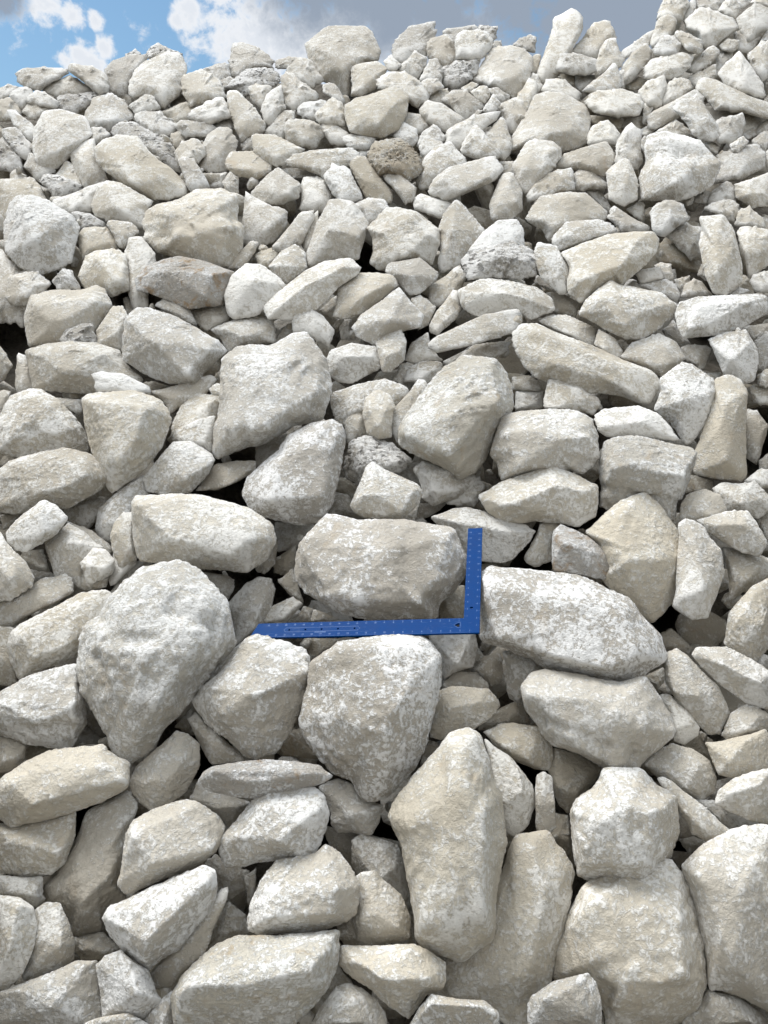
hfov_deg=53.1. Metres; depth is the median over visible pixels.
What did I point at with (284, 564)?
limestone rock
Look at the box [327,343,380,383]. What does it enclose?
limestone rock
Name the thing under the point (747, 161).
limestone rock
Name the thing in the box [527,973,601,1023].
limestone rock
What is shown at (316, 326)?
limestone rock
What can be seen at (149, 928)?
limestone rock
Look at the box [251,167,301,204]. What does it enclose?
limestone rock
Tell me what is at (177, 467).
limestone rock
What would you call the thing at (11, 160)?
limestone rock
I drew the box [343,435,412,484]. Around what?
limestone rock
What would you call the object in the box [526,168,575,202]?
limestone rock
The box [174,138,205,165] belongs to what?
limestone rock
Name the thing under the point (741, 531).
limestone rock
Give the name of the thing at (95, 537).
limestone rock
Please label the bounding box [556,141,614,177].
limestone rock
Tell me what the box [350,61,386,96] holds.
limestone rock
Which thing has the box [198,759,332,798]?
limestone rock
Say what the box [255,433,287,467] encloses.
limestone rock
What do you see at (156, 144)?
limestone rock
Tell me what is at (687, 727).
limestone rock
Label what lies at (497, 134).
limestone rock
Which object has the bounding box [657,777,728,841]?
limestone rock
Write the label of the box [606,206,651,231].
limestone rock
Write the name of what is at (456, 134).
limestone rock
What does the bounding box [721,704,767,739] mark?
limestone rock
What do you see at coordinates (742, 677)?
limestone rock
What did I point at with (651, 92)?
limestone rock
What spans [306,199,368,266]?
limestone rock
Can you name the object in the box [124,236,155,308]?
limestone rock
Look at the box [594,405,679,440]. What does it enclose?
limestone rock
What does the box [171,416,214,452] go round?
limestone rock
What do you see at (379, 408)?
limestone rock
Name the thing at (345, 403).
limestone rock
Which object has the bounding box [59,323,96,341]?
limestone rock
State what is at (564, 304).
limestone rock
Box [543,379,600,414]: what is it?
limestone rock
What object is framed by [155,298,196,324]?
limestone rock
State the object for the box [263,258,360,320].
limestone rock
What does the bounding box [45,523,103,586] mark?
limestone rock
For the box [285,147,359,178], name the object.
limestone rock
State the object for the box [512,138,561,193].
limestone rock
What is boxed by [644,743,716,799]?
limestone rock
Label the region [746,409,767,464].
limestone rock
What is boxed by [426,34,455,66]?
limestone rock
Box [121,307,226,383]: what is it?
limestone rock
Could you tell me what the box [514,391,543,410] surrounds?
limestone rock
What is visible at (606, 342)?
limestone rock
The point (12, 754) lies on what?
limestone rock
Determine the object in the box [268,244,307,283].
limestone rock
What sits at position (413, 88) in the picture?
limestone rock
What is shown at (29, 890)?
limestone rock
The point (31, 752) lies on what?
limestone rock
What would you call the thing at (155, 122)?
limestone rock
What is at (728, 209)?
limestone rock
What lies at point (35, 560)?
limestone rock
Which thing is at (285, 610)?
limestone rock
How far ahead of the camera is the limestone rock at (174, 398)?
1.07 m
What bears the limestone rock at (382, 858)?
on the rubble
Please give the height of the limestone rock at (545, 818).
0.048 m
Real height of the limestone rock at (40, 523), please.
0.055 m
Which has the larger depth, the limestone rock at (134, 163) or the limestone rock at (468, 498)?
the limestone rock at (134, 163)
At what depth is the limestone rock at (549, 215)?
1.34 m
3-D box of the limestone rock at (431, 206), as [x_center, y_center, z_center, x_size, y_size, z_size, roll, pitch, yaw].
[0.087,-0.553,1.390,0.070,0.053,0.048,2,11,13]
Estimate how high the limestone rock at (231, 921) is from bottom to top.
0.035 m
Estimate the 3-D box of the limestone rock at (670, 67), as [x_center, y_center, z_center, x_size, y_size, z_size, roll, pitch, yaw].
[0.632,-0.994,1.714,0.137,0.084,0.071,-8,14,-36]
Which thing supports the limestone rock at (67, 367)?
on the rubble
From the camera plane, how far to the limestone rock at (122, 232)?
1.32 m
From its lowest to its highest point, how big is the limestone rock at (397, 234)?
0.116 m
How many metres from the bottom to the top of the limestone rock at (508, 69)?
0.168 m
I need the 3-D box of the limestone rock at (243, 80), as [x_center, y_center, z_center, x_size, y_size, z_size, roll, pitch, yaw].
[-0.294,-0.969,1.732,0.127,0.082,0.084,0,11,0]
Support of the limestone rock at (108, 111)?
on the rubble
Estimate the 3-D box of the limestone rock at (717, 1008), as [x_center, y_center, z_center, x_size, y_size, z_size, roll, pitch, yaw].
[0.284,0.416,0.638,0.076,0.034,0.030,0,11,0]
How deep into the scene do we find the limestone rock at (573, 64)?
1.72 m
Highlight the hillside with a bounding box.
[0,0,767,1023]
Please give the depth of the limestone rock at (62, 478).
0.94 m
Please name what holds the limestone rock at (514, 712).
on the rubble
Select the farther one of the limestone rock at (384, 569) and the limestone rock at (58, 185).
the limestone rock at (58, 185)
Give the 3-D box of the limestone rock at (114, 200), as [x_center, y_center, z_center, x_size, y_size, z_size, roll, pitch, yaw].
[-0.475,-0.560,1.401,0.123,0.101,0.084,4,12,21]
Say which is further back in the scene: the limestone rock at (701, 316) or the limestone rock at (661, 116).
the limestone rock at (661, 116)
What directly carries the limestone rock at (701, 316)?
on the limestone rock at (697, 356)
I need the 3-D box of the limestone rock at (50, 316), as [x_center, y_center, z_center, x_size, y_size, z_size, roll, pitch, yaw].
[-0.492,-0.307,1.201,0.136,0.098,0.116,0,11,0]
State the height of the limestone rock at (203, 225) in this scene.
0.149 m
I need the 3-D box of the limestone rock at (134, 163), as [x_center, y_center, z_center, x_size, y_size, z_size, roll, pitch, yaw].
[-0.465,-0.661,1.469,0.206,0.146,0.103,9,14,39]
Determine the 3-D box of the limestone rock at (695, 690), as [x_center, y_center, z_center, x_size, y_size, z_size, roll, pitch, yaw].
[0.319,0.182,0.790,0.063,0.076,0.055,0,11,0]
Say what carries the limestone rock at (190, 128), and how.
on the rubble
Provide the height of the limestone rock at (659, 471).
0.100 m
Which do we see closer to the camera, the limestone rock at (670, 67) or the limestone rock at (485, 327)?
the limestone rock at (485, 327)
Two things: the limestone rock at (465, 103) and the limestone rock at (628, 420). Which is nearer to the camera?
the limestone rock at (628, 420)
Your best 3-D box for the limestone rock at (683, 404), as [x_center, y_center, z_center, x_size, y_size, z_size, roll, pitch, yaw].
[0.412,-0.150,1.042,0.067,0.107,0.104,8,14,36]
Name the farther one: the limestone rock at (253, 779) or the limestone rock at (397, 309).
the limestone rock at (397, 309)
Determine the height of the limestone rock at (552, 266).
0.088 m
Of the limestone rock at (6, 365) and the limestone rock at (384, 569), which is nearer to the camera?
the limestone rock at (384, 569)
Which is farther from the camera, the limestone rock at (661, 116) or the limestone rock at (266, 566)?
the limestone rock at (661, 116)
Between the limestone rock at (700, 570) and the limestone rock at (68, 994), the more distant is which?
the limestone rock at (700, 570)
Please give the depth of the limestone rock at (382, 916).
0.65 m
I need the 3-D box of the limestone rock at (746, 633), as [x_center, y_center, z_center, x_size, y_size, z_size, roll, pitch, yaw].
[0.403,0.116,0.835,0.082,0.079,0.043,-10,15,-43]
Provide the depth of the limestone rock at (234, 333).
1.17 m
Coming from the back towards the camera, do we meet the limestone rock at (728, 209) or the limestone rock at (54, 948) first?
the limestone rock at (728, 209)
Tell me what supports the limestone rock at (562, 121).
on the hillside
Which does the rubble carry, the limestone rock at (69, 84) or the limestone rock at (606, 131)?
the limestone rock at (606, 131)
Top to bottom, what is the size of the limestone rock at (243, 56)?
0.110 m
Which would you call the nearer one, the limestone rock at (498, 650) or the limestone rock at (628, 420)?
the limestone rock at (498, 650)
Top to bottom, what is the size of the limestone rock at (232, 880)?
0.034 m
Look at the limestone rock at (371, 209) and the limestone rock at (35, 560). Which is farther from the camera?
the limestone rock at (371, 209)
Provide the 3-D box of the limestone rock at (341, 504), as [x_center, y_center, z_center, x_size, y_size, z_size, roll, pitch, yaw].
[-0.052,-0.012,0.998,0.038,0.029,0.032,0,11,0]
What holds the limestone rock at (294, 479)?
on the rubble
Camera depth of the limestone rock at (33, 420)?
1.01 m
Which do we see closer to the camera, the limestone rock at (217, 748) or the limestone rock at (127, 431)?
the limestone rock at (217, 748)
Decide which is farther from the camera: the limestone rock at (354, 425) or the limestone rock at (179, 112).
the limestone rock at (179, 112)
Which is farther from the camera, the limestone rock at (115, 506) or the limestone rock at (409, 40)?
the limestone rock at (409, 40)
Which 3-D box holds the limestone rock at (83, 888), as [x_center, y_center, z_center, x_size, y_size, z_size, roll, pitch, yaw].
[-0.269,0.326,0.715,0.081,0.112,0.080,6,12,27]
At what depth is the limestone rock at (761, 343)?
1.14 m
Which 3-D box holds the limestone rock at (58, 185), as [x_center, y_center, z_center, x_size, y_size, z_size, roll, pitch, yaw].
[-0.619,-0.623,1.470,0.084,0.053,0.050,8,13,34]
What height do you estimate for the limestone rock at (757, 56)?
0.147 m
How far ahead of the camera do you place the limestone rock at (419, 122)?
1.60 m
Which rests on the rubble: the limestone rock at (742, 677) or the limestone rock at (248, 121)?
the limestone rock at (248, 121)
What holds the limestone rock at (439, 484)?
on the rubble
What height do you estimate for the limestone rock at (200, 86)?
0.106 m
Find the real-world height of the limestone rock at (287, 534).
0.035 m
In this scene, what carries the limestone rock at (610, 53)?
on the rubble
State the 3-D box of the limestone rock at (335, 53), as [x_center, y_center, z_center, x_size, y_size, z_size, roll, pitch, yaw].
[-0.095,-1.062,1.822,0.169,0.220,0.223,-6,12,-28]
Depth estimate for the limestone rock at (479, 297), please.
1.17 m
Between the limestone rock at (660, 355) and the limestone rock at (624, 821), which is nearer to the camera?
the limestone rock at (624, 821)
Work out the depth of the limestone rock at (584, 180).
1.43 m
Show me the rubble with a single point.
(676, 286)
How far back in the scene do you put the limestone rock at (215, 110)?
1.60 m
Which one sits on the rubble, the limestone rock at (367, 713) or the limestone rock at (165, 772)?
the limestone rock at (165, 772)
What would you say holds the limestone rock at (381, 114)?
on the rubble
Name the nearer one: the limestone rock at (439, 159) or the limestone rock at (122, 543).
the limestone rock at (122, 543)
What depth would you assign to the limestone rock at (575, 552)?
0.87 m
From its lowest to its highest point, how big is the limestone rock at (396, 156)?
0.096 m
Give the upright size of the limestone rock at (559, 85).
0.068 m
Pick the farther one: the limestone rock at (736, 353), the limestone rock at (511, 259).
the limestone rock at (511, 259)
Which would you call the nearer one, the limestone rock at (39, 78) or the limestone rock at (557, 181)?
the limestone rock at (557, 181)
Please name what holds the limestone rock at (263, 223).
on the rubble
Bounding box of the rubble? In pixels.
[0,0,767,1023]
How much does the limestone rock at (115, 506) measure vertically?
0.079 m
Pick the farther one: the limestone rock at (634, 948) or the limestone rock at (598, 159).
the limestone rock at (598, 159)
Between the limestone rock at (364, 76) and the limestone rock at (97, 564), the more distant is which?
the limestone rock at (364, 76)
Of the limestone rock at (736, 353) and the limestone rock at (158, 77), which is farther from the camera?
the limestone rock at (158, 77)
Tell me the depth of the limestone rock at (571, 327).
1.16 m
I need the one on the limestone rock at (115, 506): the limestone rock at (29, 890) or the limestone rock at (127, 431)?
the limestone rock at (127, 431)
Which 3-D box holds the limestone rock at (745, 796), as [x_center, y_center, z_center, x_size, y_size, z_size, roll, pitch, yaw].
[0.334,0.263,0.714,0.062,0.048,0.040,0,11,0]
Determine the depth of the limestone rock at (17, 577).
0.86 m
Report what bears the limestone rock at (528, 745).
on the limestone rock at (574, 776)
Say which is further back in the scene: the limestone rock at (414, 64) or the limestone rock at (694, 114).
the limestone rock at (414, 64)
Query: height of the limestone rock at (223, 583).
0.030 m
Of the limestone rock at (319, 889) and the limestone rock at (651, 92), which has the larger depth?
the limestone rock at (651, 92)
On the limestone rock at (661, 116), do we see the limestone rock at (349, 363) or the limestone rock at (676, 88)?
the limestone rock at (676, 88)
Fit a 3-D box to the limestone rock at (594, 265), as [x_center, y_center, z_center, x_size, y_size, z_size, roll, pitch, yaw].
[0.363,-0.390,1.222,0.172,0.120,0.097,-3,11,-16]
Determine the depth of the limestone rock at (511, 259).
1.21 m
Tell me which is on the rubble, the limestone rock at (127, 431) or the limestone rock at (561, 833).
the limestone rock at (561, 833)
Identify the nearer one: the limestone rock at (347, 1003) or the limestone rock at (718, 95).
the limestone rock at (347, 1003)
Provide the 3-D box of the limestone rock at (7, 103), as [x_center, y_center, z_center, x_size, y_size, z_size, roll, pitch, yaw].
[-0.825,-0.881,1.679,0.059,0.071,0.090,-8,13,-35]
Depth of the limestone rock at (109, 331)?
1.15 m
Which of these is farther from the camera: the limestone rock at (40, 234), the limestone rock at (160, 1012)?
the limestone rock at (40, 234)
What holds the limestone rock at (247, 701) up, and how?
on the rubble
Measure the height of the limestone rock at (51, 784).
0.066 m
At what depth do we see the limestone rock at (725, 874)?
0.64 m
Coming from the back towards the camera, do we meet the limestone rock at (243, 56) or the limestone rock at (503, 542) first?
the limestone rock at (243, 56)
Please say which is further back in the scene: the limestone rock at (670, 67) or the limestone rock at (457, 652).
the limestone rock at (670, 67)
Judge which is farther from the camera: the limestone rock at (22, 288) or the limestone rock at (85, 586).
the limestone rock at (22, 288)
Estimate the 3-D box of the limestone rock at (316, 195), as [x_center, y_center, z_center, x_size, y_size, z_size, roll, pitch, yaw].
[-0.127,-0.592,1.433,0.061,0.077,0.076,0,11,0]
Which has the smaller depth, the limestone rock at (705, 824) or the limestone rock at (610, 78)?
the limestone rock at (705, 824)
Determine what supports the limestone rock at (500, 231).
on the rubble
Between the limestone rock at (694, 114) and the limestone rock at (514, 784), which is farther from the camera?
the limestone rock at (694, 114)
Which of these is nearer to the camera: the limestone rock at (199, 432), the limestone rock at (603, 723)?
the limestone rock at (603, 723)
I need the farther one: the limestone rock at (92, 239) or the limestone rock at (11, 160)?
the limestone rock at (11, 160)
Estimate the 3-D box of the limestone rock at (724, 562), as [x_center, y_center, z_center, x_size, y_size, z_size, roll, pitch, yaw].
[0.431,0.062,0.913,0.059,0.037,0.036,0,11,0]
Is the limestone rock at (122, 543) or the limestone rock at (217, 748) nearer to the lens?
the limestone rock at (217, 748)
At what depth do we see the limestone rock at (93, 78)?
1.70 m
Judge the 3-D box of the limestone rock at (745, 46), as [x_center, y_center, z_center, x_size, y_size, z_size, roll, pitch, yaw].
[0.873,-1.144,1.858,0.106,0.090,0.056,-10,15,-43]
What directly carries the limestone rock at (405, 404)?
on the rubble
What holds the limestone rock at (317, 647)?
on the rubble
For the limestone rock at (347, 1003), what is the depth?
0.60 m
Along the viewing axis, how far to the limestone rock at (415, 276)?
1.21 m
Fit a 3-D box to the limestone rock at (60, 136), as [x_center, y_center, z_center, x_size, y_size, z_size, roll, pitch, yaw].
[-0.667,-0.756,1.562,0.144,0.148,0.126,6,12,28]
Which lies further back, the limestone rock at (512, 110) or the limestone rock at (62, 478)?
the limestone rock at (512, 110)
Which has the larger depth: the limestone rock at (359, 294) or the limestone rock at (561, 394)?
the limestone rock at (359, 294)
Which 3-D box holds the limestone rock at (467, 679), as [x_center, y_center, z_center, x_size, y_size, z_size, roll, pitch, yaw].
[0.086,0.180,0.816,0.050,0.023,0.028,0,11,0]
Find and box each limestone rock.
[0,97,22,121]
[0,136,23,172]
[0,177,47,218]
[0,249,26,327]
[0,346,12,382]
[0,388,89,457]
[0,447,106,514]
[0,532,34,601]
[0,573,73,626]
[0,626,16,686]
[0,664,87,748]
[0,736,25,772]
[0,744,130,827]
[0,812,75,876]
[0,875,45,907]
[0,895,36,990]
[0,960,101,1023]
[2,127,31,160]
[3,195,79,274]
[5,271,50,306]
[6,500,67,551]
[6,590,110,679]
[15,66,68,90]
[15,353,31,392]
[20,549,49,571]
[21,744,96,763]
[22,902,74,980]
[24,285,111,346]
[25,341,142,393]
[32,109,92,169]
[39,174,82,196]
[42,75,91,97]
[43,790,137,936]
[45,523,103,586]
[52,181,102,212]
[57,91,97,112]
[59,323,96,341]
[63,496,106,528]
[66,521,111,552]
[68,63,109,94]
[70,139,108,187]
[74,932,119,960]
[76,559,237,763]
[78,226,117,260]
[78,248,129,296]
[78,574,108,590]
[79,548,114,584]
[81,390,171,492]
[84,93,133,131]
[85,1013,147,1023]
[90,180,152,229]
[91,371,150,394]
[94,134,187,200]
[95,306,127,349]
[95,475,149,542]
[96,950,161,1018]
[102,865,217,969]
[104,53,147,96]
[106,220,138,248]
[109,553,137,585]
[110,512,136,566]
[111,121,181,172]
[117,799,224,894]
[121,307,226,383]
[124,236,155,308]
[128,51,186,109]
[129,730,199,810]
[131,493,276,572]
[134,110,176,136]
[134,256,234,308]
[141,188,244,266]
[142,441,214,493]
[143,991,173,1023]
[150,887,227,989]
[151,375,216,413]
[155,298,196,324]
[162,101,195,122]
[170,929,339,1023]
[171,393,219,436]
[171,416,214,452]
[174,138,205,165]
[175,120,216,138]
[179,157,209,191]
[181,69,226,107]
[186,97,231,123]
[187,712,243,764]
[190,781,249,826]
[191,634,309,759]
[192,306,229,330]
[196,460,255,490]
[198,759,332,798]
[199,127,237,172]
[203,572,234,599]
[205,854,248,898]
[209,901,248,948]
[211,316,276,351]
[212,332,332,458]
[218,786,329,868]
[224,263,285,319]
[225,67,279,95]
[225,151,272,179]
[226,90,265,141]
[227,42,274,76]
[229,577,275,644]
[242,191,287,248]
[242,419,345,525]
[246,844,359,934]
[251,134,304,167]
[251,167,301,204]
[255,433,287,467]
[255,524,277,573]
[260,85,285,125]
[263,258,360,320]
[264,597,302,622]
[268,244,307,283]
[272,210,314,251]
[272,544,296,574]
[274,522,314,551]
[280,71,318,112]
[283,119,323,149]
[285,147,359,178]
[286,57,324,88]
[292,309,333,347]
[294,514,466,620]
[298,634,441,801]
[299,176,331,212]
[304,25,380,95]
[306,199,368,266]
[307,637,357,659]
[311,983,386,1023]
[314,97,345,126]
[319,778,382,835]
[321,123,348,146]
[323,163,362,201]
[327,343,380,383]
[329,492,353,514]
[330,378,408,425]
[333,272,398,319]
[338,944,445,1018]
[343,412,367,442]
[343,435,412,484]
[344,87,409,138]
[349,156,392,203]
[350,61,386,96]
[350,462,422,518]
[351,287,423,344]
[351,834,407,900]
[352,870,410,945]
[355,197,388,225]
[362,389,395,439]
[367,138,423,180]
[367,207,440,270]
[375,329,406,372]
[376,71,429,108]
[383,173,416,204]
[385,258,438,294]
[387,727,507,962]
[391,21,436,63]
[391,379,426,442]
[397,50,427,79]
[398,355,513,478]
[403,360,442,383]
[404,112,429,134]
[405,333,440,363]
[410,994,499,1023]
[413,194,450,218]
[413,461,475,505]
[414,141,465,189]
[419,100,465,133]
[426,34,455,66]
[427,265,466,307]
[428,156,503,199]
[428,309,521,352]
[429,290,461,335]
[429,634,477,678]
[430,686,499,739]
[431,507,535,562]
[438,200,484,272]
[439,585,464,626]
[441,89,484,118]
[442,59,480,89]
[442,671,488,688]
[445,111,500,151]
[445,830,574,1023]
[446,476,484,506]
[454,29,493,59]
[456,341,510,359]
[458,278,554,319]
[460,125,501,159]
[461,240,536,280]
[467,219,524,252]
[470,653,504,685]
[472,45,533,98]
[478,467,598,526]
[478,698,528,729]
[479,565,667,681]
[484,116,512,160]
[484,723,552,770]
[484,739,534,836]
[489,172,522,220]
[489,646,507,659]
[490,409,599,479]
[498,97,526,133]
[502,650,543,700]
[502,660,520,702]
[511,91,590,151]
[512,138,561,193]
[512,323,659,403]
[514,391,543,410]
[516,78,537,110]
[520,669,675,767]
[524,522,559,566]
[525,191,606,241]
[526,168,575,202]
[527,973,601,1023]
[534,242,568,294]
[535,771,555,832]
[537,8,582,84]
[538,314,596,345]
[541,78,581,101]
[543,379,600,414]
[546,292,580,317]
[548,748,601,813]
[551,219,616,250]
[551,524,608,579]
[551,813,570,855]
[552,858,706,1023]
[555,52,596,75]
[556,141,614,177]
[561,231,658,302]
[570,767,679,880]
[571,20,616,58]
[574,170,607,191]
[579,280,676,339]
[582,63,621,92]
[584,88,643,118]
[586,492,678,622]
[587,120,620,146]
[594,38,624,77]
[594,329,622,357]
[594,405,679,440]
[599,435,697,521]
[606,158,638,206]
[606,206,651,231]
[614,122,642,171]
[620,333,685,376]
[621,44,651,85]
[638,75,666,108]
[638,131,720,201]
[642,389,659,409]
[643,52,693,79]
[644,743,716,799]
[647,89,704,129]
[649,200,689,236]
[650,14,676,48]
[652,35,683,55]
[654,362,714,444]
[656,0,690,22]
[656,237,701,273]
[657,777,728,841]
[660,694,699,744]
[662,77,693,105]
[665,648,729,734]
[666,222,701,260]
[672,94,719,141]
[672,519,724,619]
[675,294,767,338]
[679,489,726,521]
[680,344,710,369]
[682,824,767,1011]
[682,990,767,1023]
[685,7,738,48]
[692,646,767,709]
[693,375,747,481]
[695,77,767,118]
[697,510,767,555]
[698,214,742,294]
[704,199,738,223]
[705,729,767,778]
[706,106,765,133]
[708,327,758,383]
[712,480,767,518]
[714,144,766,183]
[714,768,767,824]
[716,113,745,144]
[717,51,765,98]
[720,548,726,568]
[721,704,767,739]
[722,546,767,601]
[724,578,767,661]
[733,30,761,53]
[734,173,767,208]
[736,2,767,41]
[737,226,767,278]
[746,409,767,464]
[747,40,767,81]
[749,271,767,293]
[754,331,767,370]
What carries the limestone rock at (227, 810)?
on the rubble
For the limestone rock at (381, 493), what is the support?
on the limestone rock at (384, 569)
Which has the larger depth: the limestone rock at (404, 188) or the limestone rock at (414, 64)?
the limestone rock at (414, 64)
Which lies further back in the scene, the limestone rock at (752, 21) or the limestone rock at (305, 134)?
the limestone rock at (752, 21)
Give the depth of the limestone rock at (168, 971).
0.64 m
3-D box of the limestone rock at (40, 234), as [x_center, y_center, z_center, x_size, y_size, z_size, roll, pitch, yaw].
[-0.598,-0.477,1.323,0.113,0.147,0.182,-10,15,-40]
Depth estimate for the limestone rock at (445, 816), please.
0.64 m
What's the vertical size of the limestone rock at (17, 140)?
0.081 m
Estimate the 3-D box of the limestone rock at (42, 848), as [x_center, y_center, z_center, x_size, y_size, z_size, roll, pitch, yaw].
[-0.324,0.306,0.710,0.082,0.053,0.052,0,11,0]
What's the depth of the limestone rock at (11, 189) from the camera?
1.46 m
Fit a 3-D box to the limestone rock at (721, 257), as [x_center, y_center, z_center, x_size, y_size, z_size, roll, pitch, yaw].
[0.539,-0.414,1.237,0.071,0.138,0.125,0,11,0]
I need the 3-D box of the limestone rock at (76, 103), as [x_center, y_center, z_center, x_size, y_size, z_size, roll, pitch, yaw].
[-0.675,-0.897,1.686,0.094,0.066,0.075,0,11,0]
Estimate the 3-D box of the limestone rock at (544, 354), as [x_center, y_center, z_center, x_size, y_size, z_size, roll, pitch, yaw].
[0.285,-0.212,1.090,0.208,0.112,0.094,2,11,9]
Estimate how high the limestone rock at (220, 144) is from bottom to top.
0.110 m
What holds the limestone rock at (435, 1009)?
on the rubble
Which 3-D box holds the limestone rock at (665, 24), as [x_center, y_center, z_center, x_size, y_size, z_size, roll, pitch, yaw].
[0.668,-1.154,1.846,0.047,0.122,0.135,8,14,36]
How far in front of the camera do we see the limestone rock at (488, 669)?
0.83 m
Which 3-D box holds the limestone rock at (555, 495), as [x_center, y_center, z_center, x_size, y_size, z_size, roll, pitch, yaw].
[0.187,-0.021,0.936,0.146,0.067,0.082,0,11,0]
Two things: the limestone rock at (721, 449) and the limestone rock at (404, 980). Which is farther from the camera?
the limestone rock at (721, 449)
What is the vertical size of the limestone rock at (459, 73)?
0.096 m
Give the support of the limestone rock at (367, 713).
on the limestone rock at (351, 810)
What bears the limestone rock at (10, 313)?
on the limestone rock at (22, 288)
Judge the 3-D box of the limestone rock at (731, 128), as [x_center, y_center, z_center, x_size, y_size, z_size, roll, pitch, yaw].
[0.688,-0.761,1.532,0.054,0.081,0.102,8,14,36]
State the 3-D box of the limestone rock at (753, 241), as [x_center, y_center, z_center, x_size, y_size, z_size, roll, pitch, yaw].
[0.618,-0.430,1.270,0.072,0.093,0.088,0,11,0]
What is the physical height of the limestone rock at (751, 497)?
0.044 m
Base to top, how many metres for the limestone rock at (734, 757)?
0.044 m
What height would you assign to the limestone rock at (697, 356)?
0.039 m
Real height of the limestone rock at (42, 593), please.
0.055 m
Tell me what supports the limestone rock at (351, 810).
on the limestone rock at (382, 858)
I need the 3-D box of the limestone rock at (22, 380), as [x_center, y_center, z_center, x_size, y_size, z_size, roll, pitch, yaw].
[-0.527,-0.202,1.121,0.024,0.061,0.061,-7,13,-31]
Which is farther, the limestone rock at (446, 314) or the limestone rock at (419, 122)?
the limestone rock at (419, 122)
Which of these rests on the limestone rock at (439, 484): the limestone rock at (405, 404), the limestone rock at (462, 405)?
the limestone rock at (462, 405)
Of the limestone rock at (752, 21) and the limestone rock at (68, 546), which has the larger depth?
the limestone rock at (752, 21)
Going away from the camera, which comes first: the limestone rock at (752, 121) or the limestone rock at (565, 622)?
the limestone rock at (565, 622)
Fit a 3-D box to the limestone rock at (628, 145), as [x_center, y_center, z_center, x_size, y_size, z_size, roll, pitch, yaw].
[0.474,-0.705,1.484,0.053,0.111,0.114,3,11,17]
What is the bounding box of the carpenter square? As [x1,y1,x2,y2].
[251,528,482,638]
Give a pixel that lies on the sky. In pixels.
(33, 33)
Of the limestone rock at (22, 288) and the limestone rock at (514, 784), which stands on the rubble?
the limestone rock at (514, 784)
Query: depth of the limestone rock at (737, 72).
1.67 m
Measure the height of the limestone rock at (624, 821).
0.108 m
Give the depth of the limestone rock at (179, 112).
1.66 m
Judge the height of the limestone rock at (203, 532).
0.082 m
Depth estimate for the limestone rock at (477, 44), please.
1.78 m
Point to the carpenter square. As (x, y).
(469, 623)
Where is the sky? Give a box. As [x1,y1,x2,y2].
[0,0,690,96]
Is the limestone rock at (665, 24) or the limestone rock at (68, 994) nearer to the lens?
the limestone rock at (68, 994)
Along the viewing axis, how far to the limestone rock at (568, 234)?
1.30 m
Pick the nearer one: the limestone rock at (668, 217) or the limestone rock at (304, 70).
the limestone rock at (668, 217)
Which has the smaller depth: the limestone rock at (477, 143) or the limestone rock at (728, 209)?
the limestone rock at (728, 209)
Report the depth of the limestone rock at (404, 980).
0.61 m
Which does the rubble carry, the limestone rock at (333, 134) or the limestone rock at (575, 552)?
the limestone rock at (333, 134)
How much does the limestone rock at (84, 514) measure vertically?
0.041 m
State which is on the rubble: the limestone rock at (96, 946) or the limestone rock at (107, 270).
the limestone rock at (96, 946)
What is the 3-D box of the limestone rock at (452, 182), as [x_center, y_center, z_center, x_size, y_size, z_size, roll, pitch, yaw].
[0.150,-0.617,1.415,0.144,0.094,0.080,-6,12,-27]
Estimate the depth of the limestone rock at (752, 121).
1.62 m
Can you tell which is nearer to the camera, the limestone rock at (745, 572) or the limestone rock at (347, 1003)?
the limestone rock at (347, 1003)
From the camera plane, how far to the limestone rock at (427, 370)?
1.12 m
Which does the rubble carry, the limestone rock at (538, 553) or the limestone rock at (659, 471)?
the limestone rock at (538, 553)
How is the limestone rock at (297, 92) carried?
on the rubble
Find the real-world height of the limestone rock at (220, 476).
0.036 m
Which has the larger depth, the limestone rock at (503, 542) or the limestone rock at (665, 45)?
the limestone rock at (665, 45)
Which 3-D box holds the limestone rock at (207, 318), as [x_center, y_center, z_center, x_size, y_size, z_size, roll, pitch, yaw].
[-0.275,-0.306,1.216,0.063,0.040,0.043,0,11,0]
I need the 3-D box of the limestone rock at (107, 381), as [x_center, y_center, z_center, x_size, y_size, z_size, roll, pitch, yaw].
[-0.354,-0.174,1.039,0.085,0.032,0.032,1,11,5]
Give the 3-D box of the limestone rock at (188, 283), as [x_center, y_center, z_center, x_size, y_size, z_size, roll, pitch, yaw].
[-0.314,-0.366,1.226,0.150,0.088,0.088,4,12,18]
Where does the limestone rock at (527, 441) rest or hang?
on the limestone rock at (555, 495)
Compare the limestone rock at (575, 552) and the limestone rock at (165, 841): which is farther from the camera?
the limestone rock at (575, 552)
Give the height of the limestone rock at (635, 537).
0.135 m
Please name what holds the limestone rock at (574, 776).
on the rubble
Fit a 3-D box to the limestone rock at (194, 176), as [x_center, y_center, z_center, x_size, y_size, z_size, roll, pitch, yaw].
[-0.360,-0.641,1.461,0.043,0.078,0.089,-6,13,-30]
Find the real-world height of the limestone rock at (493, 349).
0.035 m
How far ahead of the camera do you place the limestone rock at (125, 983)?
0.61 m
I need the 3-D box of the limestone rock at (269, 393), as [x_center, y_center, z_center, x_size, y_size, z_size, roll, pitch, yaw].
[-0.146,-0.159,1.026,0.156,0.165,0.176,0,11,0]
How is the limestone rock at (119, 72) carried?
on the rubble
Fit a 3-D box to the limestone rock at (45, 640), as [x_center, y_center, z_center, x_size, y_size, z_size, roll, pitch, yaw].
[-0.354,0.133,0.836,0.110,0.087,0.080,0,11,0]
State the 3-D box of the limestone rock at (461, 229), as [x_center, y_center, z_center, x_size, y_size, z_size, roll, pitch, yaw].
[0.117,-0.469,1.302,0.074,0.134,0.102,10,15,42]
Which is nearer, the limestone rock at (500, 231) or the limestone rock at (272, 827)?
the limestone rock at (272, 827)
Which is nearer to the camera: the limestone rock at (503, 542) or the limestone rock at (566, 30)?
the limestone rock at (503, 542)
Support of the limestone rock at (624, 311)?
on the limestone rock at (660, 355)

